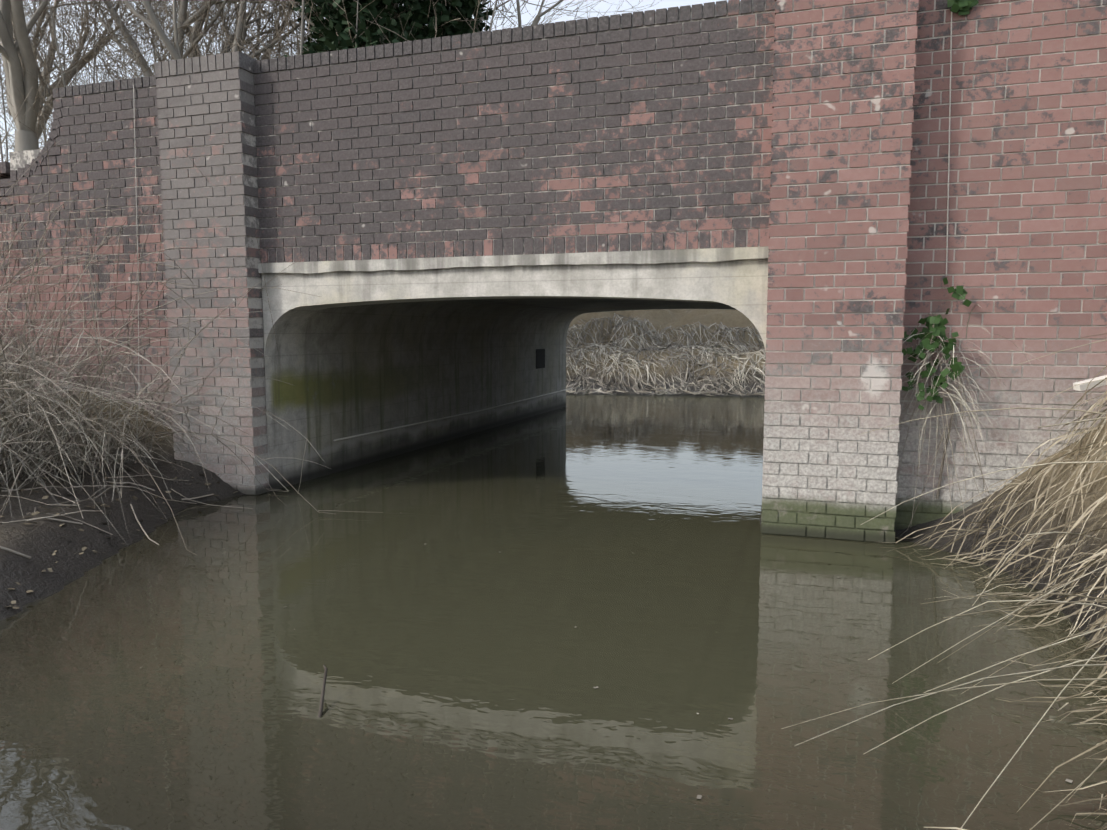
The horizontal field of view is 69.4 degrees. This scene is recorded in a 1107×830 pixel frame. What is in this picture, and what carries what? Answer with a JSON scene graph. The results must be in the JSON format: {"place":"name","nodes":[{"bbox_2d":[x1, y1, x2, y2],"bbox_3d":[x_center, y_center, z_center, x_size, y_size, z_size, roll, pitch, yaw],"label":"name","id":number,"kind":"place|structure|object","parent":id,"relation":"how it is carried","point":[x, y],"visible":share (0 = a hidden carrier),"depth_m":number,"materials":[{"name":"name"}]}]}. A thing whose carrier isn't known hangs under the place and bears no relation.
{"place":"outdoors","nodes":[
{"label":"outdoors","id":0,"kind":"place"},
{"bbox_2d":[0,0,661,161],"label":"roadside tree","id":1,"kind":"object","parent":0,"point":[145,30],"depth_m":18.19,"materials":[{"name":"brown plant"}]},
{"bbox_2d":[0,0,740,161],"label":"sky","id":2,"kind":"structure","parent":0,"point":[601,7],"materials":[{"name":"white"}]},
{"bbox_2d":[284,0,492,56],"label":"evergreen","id":3,"kind":"object","parent":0,"point":[369,36],"depth_m":15.73,"materials":[{"name":"green plant"}]},
{"bbox_2d":[0,393,1106,829],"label":"stream water","id":4,"kind":"structure","parent":0,"point":[474,619],"depth_m":3.06,"materials":[{"name":"brown liquid"}]},
{"bbox_2d":[318,665,327,717],"bbox_3d":[-0.786,0.976,2.712,0.020,0.136,0.349,-1,6,-11],"label":"stick","id":5,"kind":"object","parent":4,"relation":"in","point":[322,694],"visible":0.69,"depth_m":2.73,"materials":[{"name":"wood"}]},
{"bbox_2d":[140,542,1072,798],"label":"floating flecks","id":6,"kind":"object","parent":4,"relation":"on","point":[700,796],"visible":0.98,"depth_m":2.26,"materials":[{"name":"grey plant"}]},
{"bbox_2d":[0,309,1106,659],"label":"ground","id":7,"kind":"structure","parent":0,"point":[42,541],"depth_m":4.89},
{"bbox_2d":[0,439,236,608],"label":"leaf litter","id":8,"kind":"object","parent":7,"relation":"on","point":[80,529],"visible":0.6,"depth_m":5.07,"materials":[{"name":"plant"}]},
{"bbox_2d":[0,193,284,542],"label":"dead grass clump","id":9,"kind":"object","parent":7,"relation":"on","point":[21,439],"visible":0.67,"depth_m":5.91,"materials":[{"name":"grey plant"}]},
{"bbox_2d":[0,86,382,558],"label":"bare shrub","id":10,"kind":"object","parent":7,"relation":"on","point":[49,381],"visible":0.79,"depth_m":5.75,"materials":[{"name":"brown plant"}]},
{"bbox_2d":[262,258,768,491],"bbox_3d":[0.786,-0.411,9.458,4.630,2.820,7.900,2,6,18],"label":"concrete culvert","id":11,"kind":"object","parent":7,"relation":"on","point":[357,352],"visible":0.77,"depth_m":7.34,"materials":[{"name":"grey concrete"}]},
{"bbox_2d":[334,388,571,440],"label":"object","id":12,"kind":"object","parent":11,"relation":"attached to","point":[440,418],"visible":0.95,"depth_m":9.08,"materials":[{"name":"grey concrete"}]},
{"bbox_2d":[536,349,544,368],"bbox_3d":[-0.206,-0.881,12.505,0.012,0.300,0.420,2,6,18],"label":"wall opening","id":13,"kind":"object","parent":11,"relation":"attached to","point":[540,358],"visible":1,"depth_m":12.49,"materials":[{"name":"black"}]},
{"bbox_2d":[0,0,1106,543],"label":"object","id":14,"kind":"object","parent":7,"relation":"on","point":[20,158],"visible":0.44,"depth_m":5.02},
{"bbox_2d":[258,246,768,273],"bbox_3d":[-0.444,-1.075,5.665,3.830,0.090,0.150,2,6,18],"label":"concrete ledge","id":15,"kind":"object","parent":14,"relation":"attached to","point":[654,256],"visible":0.94,"depth_m":5.50,"materials":[{"name":"concrete"}]},
{"bbox_2d":[133,7,951,407],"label":"hanging cords","id":16,"kind":"object","parent":14,"relation":"attached to","point":[949,151],"visible":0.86,"depth_m":4.75,"materials":[{"name":"grey plastic"}]},
{"bbox_2d":[0,0,1106,542],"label":"brick wall","id":17,"kind":"structure","parent":14,"relation":"attached to","point":[228,350],"depth_m":5.07,"materials":[{"name":"brick"}]},
{"bbox_2d":[896,0,992,535],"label":"hanging plants","id":18,"kind":"object","parent":14,"relation":"attached to","point":[962,7],"depth_m":4.75,"materials":[{"name":"green plant"}]},
{"bbox_2d":[899,304,1040,459],"bbox_3d":[2.290,-0.121,4.639,0.955,1.022,0.438,2,6,18],"label":"dry grass tuft","id":19,"kind":"object","parent":14,"relation":"attached to","point":[963,401],"visible":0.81,"depth_m":4.71,"materials":[{"name":"beige plant"}]},
{"bbox_2d":[566,313,765,396],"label":"dead grass","id":20,"kind":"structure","parent":7,"relation":"on","point":[670,346],"depth_m":18.34,"materials":[{"name":"beige plant"}]},
{"bbox_2d":[781,333,1106,829],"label":"dead grass","id":21,"kind":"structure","parent":7,"relation":"on","point":[1049,563],"depth_m":3.75,"materials":[{"name":"plant"}]},
{"bbox_2d":[1073,375,1106,390],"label":"branch","id":22,"kind":"object","parent":7,"relation":"on","point":[1081,387],"visible":0.89,"depth_m":4.37,"materials":[{"name":"grey wood"}]}
]}

